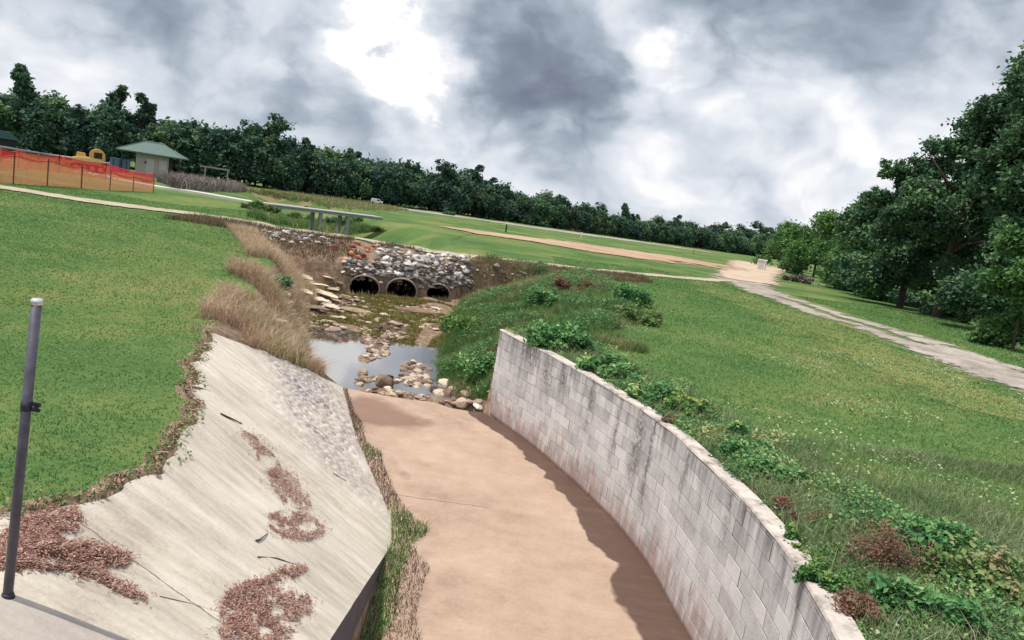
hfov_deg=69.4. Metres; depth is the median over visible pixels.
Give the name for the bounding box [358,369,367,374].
rock
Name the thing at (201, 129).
broadleaf tree
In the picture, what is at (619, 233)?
broadleaf tree
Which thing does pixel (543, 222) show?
broadleaf tree
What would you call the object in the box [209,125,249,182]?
broadleaf tree
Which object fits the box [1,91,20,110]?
broadleaf tree
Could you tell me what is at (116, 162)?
blue container
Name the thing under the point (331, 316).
rock
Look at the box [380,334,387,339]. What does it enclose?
rock
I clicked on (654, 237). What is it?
broadleaf tree
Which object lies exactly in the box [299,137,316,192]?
pine tree
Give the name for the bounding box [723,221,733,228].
tall tree
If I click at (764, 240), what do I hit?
broadleaf tree
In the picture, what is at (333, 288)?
broken slab
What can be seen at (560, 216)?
broadleaf tree
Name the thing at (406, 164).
broadleaf tree
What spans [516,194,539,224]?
broadleaf tree
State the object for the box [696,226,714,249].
broadleaf tree
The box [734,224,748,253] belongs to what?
tall tree
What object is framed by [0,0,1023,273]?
sky
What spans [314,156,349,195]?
broadleaf tree
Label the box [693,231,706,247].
sparse tree
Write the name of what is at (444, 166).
tall tree
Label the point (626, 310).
leafy plant
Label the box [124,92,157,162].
pine tree
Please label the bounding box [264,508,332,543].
litter pile
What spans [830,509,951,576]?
red weed
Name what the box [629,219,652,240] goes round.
broadleaf tree
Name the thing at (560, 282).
red weed
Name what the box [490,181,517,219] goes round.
broadleaf tree
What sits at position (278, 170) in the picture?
broadleaf tree
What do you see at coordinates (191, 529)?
concrete slope
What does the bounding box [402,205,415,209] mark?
bush
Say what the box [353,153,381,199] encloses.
broadleaf tree
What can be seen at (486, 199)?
broadleaf tree
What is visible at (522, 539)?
channel floor
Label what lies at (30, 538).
litter pile
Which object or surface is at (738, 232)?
broadleaf tree
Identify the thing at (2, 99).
broadleaf tree
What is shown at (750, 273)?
sand entrance
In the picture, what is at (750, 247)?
broadleaf tree
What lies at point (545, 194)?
broadleaf tree
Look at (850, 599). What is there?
dead weed
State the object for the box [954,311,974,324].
shrub
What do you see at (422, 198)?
broadleaf tree
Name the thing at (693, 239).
broadleaf tree
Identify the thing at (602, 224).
sparse tree
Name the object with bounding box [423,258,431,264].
rock
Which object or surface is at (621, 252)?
clay patch
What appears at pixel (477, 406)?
rock
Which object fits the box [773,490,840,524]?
red weed
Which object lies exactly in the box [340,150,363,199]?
broadleaf tree
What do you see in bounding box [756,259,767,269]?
utility box
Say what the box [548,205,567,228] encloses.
broadleaf tree
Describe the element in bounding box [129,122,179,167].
broadleaf tree
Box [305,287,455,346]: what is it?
bed growth
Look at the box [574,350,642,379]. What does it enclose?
leafy plant
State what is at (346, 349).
pool water
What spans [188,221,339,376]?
dry grass
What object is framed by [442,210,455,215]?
bush
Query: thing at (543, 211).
broadleaf tree
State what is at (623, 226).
broadleaf tree
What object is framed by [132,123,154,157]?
broadleaf tree
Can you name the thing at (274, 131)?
tall tree
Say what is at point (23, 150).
guard rail
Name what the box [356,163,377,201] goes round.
broadleaf tree
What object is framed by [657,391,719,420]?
leafy plant
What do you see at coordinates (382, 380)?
rock
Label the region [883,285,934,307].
shrub
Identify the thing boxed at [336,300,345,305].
rock
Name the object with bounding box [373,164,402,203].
broadleaf tree
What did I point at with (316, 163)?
broadleaf tree
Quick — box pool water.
[307,328,457,399]
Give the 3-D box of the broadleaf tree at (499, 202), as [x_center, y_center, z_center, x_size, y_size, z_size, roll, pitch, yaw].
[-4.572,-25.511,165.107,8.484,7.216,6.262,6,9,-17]
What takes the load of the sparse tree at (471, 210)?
on the ground at (420, 229)
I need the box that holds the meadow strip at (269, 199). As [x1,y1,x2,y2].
[251,192,405,212]
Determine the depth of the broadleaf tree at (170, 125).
120.74 m
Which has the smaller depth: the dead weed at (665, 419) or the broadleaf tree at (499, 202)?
the dead weed at (665, 419)
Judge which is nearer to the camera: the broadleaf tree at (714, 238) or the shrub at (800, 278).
the shrub at (800, 278)
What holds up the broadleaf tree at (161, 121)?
on the ground at (420, 229)
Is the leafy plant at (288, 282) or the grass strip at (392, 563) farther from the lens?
the leafy plant at (288, 282)
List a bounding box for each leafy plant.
[273,272,293,291]
[436,310,479,332]
[455,346,496,381]
[519,319,595,353]
[521,282,572,307]
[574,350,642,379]
[607,281,655,308]
[609,302,663,327]
[624,373,684,406]
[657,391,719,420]
[716,418,776,459]
[739,449,811,482]
[780,521,850,574]
[792,556,875,593]
[860,568,994,639]
[895,510,982,557]
[910,526,1023,611]
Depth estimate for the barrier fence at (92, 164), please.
50.94 m
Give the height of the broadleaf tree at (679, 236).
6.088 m
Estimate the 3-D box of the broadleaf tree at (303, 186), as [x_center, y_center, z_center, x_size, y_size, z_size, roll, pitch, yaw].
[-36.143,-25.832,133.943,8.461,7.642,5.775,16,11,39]
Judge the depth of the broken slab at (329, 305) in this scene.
26.54 m
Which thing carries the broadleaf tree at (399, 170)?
on the ground at (420, 229)
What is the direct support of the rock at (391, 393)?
on the ground at (420, 229)
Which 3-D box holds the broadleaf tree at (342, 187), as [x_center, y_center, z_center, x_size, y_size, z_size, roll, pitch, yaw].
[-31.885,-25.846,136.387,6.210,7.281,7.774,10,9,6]
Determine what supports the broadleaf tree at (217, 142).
on the ground at (420, 229)
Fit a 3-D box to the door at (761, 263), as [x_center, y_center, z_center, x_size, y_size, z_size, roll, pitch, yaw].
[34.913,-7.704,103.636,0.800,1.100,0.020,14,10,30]
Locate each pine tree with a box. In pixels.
[4,63,42,116]
[95,84,130,118]
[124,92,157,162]
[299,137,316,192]
[344,148,356,164]
[354,151,362,161]
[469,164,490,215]
[484,177,497,217]
[620,203,632,219]
[672,215,683,227]
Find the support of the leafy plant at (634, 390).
on the ground at (420, 229)
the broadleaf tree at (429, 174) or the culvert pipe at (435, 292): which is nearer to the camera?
the culvert pipe at (435, 292)
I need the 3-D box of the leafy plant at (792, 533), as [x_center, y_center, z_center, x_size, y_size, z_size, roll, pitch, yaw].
[2.878,2.157,6.984,0.649,0.219,1.073,9,9,0]
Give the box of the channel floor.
[343,388,690,639]
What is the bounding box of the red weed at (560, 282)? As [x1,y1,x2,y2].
[552,275,616,289]
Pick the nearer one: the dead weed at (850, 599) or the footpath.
the dead weed at (850, 599)
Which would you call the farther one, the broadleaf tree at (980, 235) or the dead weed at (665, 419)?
the broadleaf tree at (980, 235)
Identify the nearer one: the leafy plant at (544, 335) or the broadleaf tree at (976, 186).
the leafy plant at (544, 335)
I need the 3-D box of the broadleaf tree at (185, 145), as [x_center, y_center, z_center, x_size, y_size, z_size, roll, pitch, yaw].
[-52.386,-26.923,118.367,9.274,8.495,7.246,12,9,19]
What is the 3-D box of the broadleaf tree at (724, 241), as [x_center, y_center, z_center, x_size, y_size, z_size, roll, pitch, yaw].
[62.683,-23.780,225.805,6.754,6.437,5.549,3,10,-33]
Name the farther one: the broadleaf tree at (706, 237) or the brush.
the broadleaf tree at (706, 237)
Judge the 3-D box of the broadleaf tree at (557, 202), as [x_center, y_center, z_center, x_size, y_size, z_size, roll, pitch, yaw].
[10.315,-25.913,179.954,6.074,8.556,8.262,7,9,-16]
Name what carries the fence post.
on the concrete slope
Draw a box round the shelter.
[115,141,188,177]
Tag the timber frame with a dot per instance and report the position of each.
(227, 170)
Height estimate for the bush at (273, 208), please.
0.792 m
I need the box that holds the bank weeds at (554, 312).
[432,252,654,401]
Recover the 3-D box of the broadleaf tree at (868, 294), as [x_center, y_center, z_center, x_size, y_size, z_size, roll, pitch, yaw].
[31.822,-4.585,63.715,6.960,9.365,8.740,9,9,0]
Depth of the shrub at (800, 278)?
75.59 m
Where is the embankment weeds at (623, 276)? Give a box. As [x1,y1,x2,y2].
[161,211,652,301]
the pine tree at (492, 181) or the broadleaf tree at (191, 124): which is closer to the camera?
the broadleaf tree at (191, 124)
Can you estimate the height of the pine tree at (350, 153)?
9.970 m
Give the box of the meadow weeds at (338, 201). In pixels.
[246,186,408,211]
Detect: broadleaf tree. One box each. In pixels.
[0,93,8,104]
[0,100,32,148]
[0,111,25,150]
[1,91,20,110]
[8,100,29,152]
[17,97,62,156]
[22,90,86,155]
[24,109,75,159]
[51,104,98,155]
[73,110,133,164]
[79,110,137,164]
[88,106,109,161]
[90,99,131,162]
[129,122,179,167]
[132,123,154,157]
[132,124,174,159]
[152,123,181,170]
[155,116,174,123]
[159,120,181,172]
[165,124,207,173]
[173,117,202,174]
[180,126,254,180]
[181,123,230,175]
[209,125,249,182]
[221,128,263,182]
[225,125,243,182]
[236,132,281,185]
[260,153,303,191]
[264,149,310,191]
[280,134,310,191]
[295,142,335,195]
[301,170,334,193]
[311,144,342,192]
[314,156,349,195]
[327,149,348,198]
[329,160,357,197]
[337,157,366,198]
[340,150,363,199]
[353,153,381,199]
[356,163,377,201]
[362,168,397,203]
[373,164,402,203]
[377,158,387,203]
[378,162,412,204]
[379,161,400,203]
[386,168,424,205]
[389,158,415,203]
[400,161,432,205]
[411,180,434,208]
[422,167,453,210]
[422,179,442,210]
[424,174,455,211]
[440,186,467,213]
[453,175,479,214]
[473,184,498,218]
[473,194,506,219]
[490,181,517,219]
[494,196,519,220]
[505,196,529,222]
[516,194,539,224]
[533,195,551,224]
[534,196,556,226]
[536,189,559,205]
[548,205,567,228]
[552,196,564,227]
[552,204,572,229]
[567,201,578,229]
[567,209,591,232]
[575,202,598,231]
[586,215,602,234]
[597,209,609,234]
[605,214,620,235]
[611,212,631,237]
[611,216,628,237]
[622,220,639,237]
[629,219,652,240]
[643,219,658,240]
[645,222,663,242]
[648,214,666,242]
[657,222,670,242]
[662,219,681,243]
[665,225,677,243]
[669,227,686,244]
[679,227,692,246]
[684,222,700,236]
[684,226,697,246]
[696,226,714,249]
[700,226,717,248]
[705,231,726,250]
[706,222,726,234]
[706,235,725,250]
[720,229,735,252]
[727,228,739,251]
[730,226,745,237]
[731,235,747,253]
[736,236,747,251]
[741,240,755,254]
[748,235,769,255]
[750,217,819,268]
[751,232,769,255]
[772,209,839,279]
[803,199,856,283]
[812,228,859,292]
[828,185,911,290]
[830,134,969,307]
[843,215,921,301]
[862,90,1022,317]
[911,211,967,298]
[927,40,1023,321]
[946,44,1023,326]
[958,118,992,260]
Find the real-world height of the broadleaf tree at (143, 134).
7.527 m
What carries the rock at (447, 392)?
on the ground at (420, 229)
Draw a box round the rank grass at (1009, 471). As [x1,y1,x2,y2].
[673,414,1023,639]
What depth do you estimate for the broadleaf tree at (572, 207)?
183.52 m
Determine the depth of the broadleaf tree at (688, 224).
218.31 m
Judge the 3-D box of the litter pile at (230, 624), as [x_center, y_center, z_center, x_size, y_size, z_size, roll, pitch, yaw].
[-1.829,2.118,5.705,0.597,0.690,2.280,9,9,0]
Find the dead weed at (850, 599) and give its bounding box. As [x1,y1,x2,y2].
[825,586,888,626]
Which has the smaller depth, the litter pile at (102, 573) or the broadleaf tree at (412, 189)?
the litter pile at (102, 573)
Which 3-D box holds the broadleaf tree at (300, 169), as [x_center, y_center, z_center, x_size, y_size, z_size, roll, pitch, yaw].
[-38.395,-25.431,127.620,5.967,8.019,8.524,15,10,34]
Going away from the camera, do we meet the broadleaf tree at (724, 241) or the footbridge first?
the footbridge
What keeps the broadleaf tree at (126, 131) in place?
on the ground at (420, 229)
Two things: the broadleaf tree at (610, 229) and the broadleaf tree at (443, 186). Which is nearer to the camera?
the broadleaf tree at (443, 186)
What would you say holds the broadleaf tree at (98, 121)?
on the ground at (420, 229)
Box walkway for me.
[85,173,251,201]
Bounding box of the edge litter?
[0,330,213,509]
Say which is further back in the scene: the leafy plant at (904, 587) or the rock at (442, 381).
the rock at (442, 381)
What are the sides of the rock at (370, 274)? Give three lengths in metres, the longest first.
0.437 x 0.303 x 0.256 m
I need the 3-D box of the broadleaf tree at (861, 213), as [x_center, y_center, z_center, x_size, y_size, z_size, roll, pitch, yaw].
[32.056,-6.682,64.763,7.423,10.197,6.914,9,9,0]
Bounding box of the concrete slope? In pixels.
[0,333,391,639]
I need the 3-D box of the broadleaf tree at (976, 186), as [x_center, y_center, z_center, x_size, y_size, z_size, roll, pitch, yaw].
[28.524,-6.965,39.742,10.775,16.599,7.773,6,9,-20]
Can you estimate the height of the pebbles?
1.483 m
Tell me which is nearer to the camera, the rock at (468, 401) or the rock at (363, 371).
the rock at (468, 401)
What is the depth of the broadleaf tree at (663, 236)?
204.10 m
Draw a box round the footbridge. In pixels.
[251,200,385,234]
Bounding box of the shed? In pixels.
[0,131,19,155]
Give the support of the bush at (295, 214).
on the ground at (420, 229)
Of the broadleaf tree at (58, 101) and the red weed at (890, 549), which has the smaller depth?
the red weed at (890, 549)
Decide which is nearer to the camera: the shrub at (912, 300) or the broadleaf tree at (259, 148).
the shrub at (912, 300)
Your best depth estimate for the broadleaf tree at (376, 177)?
142.34 m
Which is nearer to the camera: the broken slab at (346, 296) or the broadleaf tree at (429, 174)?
the broken slab at (346, 296)
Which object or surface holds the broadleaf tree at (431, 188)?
on the ground at (420, 229)
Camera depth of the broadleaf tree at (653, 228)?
200.55 m
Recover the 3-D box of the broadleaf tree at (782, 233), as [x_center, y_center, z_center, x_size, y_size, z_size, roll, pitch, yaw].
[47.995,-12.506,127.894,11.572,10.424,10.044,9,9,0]
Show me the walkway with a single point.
(206, 194)
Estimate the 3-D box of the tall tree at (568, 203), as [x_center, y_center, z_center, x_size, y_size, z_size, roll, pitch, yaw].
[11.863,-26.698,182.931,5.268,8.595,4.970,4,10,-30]
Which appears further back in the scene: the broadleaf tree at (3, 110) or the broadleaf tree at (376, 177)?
the broadleaf tree at (376, 177)
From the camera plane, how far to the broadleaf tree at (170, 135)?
117.67 m
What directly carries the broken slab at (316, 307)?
on the ground at (420, 229)
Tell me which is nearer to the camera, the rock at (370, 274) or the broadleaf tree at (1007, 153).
the rock at (370, 274)
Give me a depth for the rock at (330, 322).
24.64 m
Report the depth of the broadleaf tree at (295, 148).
131.50 m
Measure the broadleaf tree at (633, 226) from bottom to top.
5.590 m
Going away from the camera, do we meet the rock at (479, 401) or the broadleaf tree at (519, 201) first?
the rock at (479, 401)
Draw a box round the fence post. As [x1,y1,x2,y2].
[1,298,42,599]
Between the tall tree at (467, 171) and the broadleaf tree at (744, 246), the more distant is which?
the broadleaf tree at (744, 246)
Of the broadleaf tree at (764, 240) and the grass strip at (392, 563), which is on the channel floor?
the grass strip at (392, 563)
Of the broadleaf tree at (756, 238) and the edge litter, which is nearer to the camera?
the edge litter
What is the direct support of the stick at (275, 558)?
on the concrete slope
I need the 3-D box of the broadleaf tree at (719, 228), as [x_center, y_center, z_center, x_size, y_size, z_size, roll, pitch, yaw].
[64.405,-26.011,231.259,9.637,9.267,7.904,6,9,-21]
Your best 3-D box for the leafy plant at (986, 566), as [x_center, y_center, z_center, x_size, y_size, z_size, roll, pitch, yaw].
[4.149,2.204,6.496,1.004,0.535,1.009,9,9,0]
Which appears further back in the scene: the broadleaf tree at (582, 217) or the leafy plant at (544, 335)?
the broadleaf tree at (582, 217)
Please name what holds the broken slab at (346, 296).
on the rock
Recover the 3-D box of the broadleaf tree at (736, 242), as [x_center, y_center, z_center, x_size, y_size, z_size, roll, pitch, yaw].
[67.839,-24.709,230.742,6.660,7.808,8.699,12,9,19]
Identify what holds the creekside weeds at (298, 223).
on the ground at (420, 229)
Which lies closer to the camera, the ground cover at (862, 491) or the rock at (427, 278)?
the ground cover at (862, 491)
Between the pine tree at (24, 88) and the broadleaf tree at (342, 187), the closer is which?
the pine tree at (24, 88)
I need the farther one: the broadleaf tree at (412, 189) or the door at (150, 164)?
the broadleaf tree at (412, 189)
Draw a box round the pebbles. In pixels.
[283,281,479,405]
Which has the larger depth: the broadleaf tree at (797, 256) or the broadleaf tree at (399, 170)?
the broadleaf tree at (399, 170)
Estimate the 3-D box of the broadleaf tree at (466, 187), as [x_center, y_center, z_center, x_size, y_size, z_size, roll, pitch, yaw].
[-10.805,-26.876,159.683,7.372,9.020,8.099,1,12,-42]
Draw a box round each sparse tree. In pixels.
[461,192,477,215]
[565,208,580,228]
[595,217,605,233]
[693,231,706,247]
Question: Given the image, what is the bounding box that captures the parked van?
[371,198,382,203]
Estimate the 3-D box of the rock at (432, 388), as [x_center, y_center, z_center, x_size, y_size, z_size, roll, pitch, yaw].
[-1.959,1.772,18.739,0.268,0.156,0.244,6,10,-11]
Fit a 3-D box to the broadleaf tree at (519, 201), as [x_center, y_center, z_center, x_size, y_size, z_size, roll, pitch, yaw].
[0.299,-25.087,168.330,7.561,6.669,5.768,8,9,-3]
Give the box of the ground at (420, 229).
[0,153,1023,639]
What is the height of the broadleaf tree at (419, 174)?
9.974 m
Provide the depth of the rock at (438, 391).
18.51 m
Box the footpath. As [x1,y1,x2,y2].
[0,185,758,284]
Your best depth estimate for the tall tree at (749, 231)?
243.11 m
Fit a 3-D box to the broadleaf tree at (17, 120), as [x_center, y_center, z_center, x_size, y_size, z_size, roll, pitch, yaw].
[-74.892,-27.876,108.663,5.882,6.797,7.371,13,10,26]
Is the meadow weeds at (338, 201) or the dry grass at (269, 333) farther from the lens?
the meadow weeds at (338, 201)
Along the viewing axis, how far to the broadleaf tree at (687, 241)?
209.45 m
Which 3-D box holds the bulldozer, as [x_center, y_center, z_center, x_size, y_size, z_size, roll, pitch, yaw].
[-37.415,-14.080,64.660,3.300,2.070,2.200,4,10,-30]
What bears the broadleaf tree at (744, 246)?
on the ground at (420, 229)
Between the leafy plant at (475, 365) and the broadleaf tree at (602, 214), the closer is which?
the leafy plant at (475, 365)
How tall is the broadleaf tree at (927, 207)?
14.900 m
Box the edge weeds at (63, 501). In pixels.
[0,328,216,516]
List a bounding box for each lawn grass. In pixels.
[0,176,280,511]
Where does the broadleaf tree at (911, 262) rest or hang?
on the ground at (420, 229)
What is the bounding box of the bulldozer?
[62,148,104,172]
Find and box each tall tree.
[238,119,266,183]
[246,112,296,187]
[429,159,455,211]
[439,162,467,184]
[451,168,471,182]
[556,194,564,209]
[558,195,571,206]
[595,202,607,213]
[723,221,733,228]
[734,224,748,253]
[742,229,751,238]
[747,220,770,254]
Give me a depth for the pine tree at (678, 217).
218.70 m
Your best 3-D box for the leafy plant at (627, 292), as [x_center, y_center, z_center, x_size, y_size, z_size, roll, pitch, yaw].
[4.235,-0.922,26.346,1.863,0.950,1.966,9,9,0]
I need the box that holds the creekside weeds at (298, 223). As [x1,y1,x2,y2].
[245,205,384,234]
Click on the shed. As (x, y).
(8, 139)
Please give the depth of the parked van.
133.60 m
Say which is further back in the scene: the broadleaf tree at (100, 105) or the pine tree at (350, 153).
the pine tree at (350, 153)
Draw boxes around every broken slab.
[301,274,312,280]
[308,304,329,309]
[310,283,329,286]
[314,289,337,298]
[315,297,328,302]
[324,303,339,308]
[327,287,339,290]
[341,294,351,298]
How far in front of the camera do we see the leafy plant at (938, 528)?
7.27 m
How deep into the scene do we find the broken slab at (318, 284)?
29.03 m
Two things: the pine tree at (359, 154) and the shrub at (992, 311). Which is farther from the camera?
the pine tree at (359, 154)
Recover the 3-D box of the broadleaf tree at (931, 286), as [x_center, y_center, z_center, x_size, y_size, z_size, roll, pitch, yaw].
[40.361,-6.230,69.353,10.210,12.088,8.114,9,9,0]
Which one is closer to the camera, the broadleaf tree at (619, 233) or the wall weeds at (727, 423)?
the wall weeds at (727, 423)
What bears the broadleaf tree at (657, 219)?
on the ground at (420, 229)
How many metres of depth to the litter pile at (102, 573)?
4.42 m
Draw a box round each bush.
[240,200,282,213]
[286,210,309,219]
[322,216,336,222]
[332,216,363,224]
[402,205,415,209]
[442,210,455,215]
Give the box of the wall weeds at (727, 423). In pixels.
[487,327,1023,639]
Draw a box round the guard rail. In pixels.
[0,146,109,167]
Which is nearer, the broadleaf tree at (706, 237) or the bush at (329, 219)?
the bush at (329, 219)
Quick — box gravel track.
[707,272,1023,393]
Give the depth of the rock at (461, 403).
17.41 m
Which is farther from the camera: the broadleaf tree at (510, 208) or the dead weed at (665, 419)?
the broadleaf tree at (510, 208)
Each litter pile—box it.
[0,502,85,575]
[24,554,156,605]
[30,536,139,572]
[205,562,322,639]
[233,424,318,511]
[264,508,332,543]
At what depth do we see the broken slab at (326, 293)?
28.25 m
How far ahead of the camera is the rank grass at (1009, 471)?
8.66 m
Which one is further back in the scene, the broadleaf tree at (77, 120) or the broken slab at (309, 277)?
the broadleaf tree at (77, 120)
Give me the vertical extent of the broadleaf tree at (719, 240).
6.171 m
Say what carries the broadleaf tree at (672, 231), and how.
on the ground at (420, 229)
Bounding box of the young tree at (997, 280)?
[961,223,1023,350]
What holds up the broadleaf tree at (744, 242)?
on the ground at (420, 229)
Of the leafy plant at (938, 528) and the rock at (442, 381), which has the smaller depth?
the leafy plant at (938, 528)
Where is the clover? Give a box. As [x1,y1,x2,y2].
[621,308,1023,639]
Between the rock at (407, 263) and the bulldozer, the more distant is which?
the bulldozer
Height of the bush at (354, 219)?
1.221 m
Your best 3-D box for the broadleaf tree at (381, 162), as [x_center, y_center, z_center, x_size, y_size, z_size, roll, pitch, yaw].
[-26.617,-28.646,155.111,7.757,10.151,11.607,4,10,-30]
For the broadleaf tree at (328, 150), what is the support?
on the ground at (420, 229)
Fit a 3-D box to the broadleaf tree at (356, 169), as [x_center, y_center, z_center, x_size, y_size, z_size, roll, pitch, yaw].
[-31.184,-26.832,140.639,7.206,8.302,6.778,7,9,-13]
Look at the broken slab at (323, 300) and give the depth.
27.03 m
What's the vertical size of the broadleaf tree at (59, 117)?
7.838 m
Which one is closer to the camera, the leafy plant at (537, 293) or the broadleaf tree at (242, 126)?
the leafy plant at (537, 293)
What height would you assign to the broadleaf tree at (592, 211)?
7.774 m
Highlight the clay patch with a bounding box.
[433,225,744,269]
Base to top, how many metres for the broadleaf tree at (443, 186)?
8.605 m
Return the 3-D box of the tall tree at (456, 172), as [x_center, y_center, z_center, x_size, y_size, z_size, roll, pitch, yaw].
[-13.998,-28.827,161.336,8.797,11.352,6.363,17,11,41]
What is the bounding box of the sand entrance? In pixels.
[715,260,785,285]
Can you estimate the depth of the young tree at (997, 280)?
31.01 m
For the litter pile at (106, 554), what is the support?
on the concrete slope
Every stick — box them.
[160,596,216,611]
[220,413,241,423]
[257,556,295,564]
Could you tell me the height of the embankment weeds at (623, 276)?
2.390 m
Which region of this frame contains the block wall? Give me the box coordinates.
[490,329,864,639]
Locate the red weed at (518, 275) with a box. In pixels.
[508,273,532,281]
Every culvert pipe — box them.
[349,271,379,294]
[386,277,416,297]
[426,282,449,300]
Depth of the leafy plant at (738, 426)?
10.11 m
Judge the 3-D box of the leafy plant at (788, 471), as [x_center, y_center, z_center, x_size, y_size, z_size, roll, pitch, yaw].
[3.184,1.805,9.098,0.729,0.367,0.898,1,12,-41]
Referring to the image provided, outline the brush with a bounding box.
[152,170,249,192]
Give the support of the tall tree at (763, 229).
on the ground at (420, 229)
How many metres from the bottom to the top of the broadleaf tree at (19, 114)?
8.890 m
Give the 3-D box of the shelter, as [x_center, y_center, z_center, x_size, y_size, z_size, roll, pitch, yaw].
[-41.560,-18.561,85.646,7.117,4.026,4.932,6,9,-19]
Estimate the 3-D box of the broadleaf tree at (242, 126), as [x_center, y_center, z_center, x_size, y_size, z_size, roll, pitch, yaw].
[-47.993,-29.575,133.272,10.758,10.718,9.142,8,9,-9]
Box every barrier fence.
[0,148,154,183]
[0,153,154,192]
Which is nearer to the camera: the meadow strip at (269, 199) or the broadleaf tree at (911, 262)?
the broadleaf tree at (911, 262)
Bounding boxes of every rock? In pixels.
[317,314,346,318]
[326,320,336,324]
[329,326,340,331]
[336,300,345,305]
[340,307,373,313]
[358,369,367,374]
[366,272,373,277]
[375,374,394,387]
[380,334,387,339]
[385,388,398,396]
[394,306,437,313]
[403,261,411,265]
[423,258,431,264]
[423,275,430,280]
[430,386,437,391]
[433,389,443,394]
[438,379,448,385]
[443,389,451,395]
[447,265,453,271]
[455,397,467,408]
[460,390,471,396]
[466,399,472,404]
[472,399,483,404]
[472,403,481,409]
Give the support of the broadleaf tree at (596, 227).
on the ground at (420, 229)
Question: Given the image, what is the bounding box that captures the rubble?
[257,224,537,290]
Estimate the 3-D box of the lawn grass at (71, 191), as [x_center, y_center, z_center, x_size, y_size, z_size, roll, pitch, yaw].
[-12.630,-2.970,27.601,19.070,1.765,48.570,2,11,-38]
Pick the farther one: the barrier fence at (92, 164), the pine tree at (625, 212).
the pine tree at (625, 212)
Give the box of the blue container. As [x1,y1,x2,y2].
[110,157,130,172]
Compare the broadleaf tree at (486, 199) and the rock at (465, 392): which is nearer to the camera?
the rock at (465, 392)
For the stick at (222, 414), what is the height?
0.195 m
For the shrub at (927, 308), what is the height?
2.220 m
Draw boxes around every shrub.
[780,274,814,283]
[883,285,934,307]
[917,297,958,317]
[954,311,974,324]
[965,301,1003,333]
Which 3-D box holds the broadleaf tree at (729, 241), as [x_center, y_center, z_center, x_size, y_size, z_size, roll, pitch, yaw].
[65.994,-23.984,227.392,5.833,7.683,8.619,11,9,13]
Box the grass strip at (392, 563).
[343,387,434,639]
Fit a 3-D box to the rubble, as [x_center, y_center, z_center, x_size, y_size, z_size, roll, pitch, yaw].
[-4.593,-2.588,34.403,14.551,1.748,6.626,5,9,-22]
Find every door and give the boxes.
[145,158,154,176]
[758,261,764,268]
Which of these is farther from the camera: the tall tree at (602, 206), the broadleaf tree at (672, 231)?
the broadleaf tree at (672, 231)
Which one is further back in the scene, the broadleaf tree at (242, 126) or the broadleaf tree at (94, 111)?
the broadleaf tree at (242, 126)
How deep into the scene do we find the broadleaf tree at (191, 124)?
126.48 m
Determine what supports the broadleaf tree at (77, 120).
on the ground at (420, 229)
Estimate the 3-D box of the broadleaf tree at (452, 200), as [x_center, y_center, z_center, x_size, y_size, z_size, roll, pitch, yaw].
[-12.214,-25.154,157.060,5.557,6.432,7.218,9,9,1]
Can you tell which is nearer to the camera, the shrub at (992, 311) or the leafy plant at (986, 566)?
the leafy plant at (986, 566)
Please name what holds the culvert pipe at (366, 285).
on the ground at (420, 229)
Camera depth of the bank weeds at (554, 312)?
24.08 m
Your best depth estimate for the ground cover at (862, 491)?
8.04 m
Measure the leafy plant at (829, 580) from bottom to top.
0.236 m
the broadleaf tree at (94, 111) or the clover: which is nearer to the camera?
the clover
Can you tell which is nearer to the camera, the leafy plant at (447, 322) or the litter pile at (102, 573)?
the litter pile at (102, 573)
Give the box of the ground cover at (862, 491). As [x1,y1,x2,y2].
[485,328,1023,639]
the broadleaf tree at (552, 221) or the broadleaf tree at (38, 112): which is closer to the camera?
the broadleaf tree at (38, 112)
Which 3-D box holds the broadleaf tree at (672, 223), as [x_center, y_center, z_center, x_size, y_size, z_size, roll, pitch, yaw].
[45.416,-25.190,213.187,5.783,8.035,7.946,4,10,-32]
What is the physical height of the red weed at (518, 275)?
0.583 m
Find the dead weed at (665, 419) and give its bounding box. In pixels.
[661,411,697,429]
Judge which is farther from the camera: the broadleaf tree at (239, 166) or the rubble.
the broadleaf tree at (239, 166)
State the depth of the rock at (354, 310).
27.04 m
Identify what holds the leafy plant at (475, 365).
on the ground at (420, 229)
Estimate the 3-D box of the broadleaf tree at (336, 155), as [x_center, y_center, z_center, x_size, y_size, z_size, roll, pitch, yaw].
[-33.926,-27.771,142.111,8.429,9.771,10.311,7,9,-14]
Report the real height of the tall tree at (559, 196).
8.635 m
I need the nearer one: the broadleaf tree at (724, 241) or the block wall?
the block wall
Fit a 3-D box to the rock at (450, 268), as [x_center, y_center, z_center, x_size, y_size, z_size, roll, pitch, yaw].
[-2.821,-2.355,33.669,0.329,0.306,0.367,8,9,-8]
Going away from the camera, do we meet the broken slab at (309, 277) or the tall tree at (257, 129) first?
the broken slab at (309, 277)
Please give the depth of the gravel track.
27.29 m
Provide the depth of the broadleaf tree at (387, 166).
151.06 m
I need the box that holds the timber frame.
[200,165,229,180]
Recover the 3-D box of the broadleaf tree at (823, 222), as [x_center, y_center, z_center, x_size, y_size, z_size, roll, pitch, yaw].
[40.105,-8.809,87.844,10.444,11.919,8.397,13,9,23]
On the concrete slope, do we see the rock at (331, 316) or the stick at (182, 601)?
the stick at (182, 601)

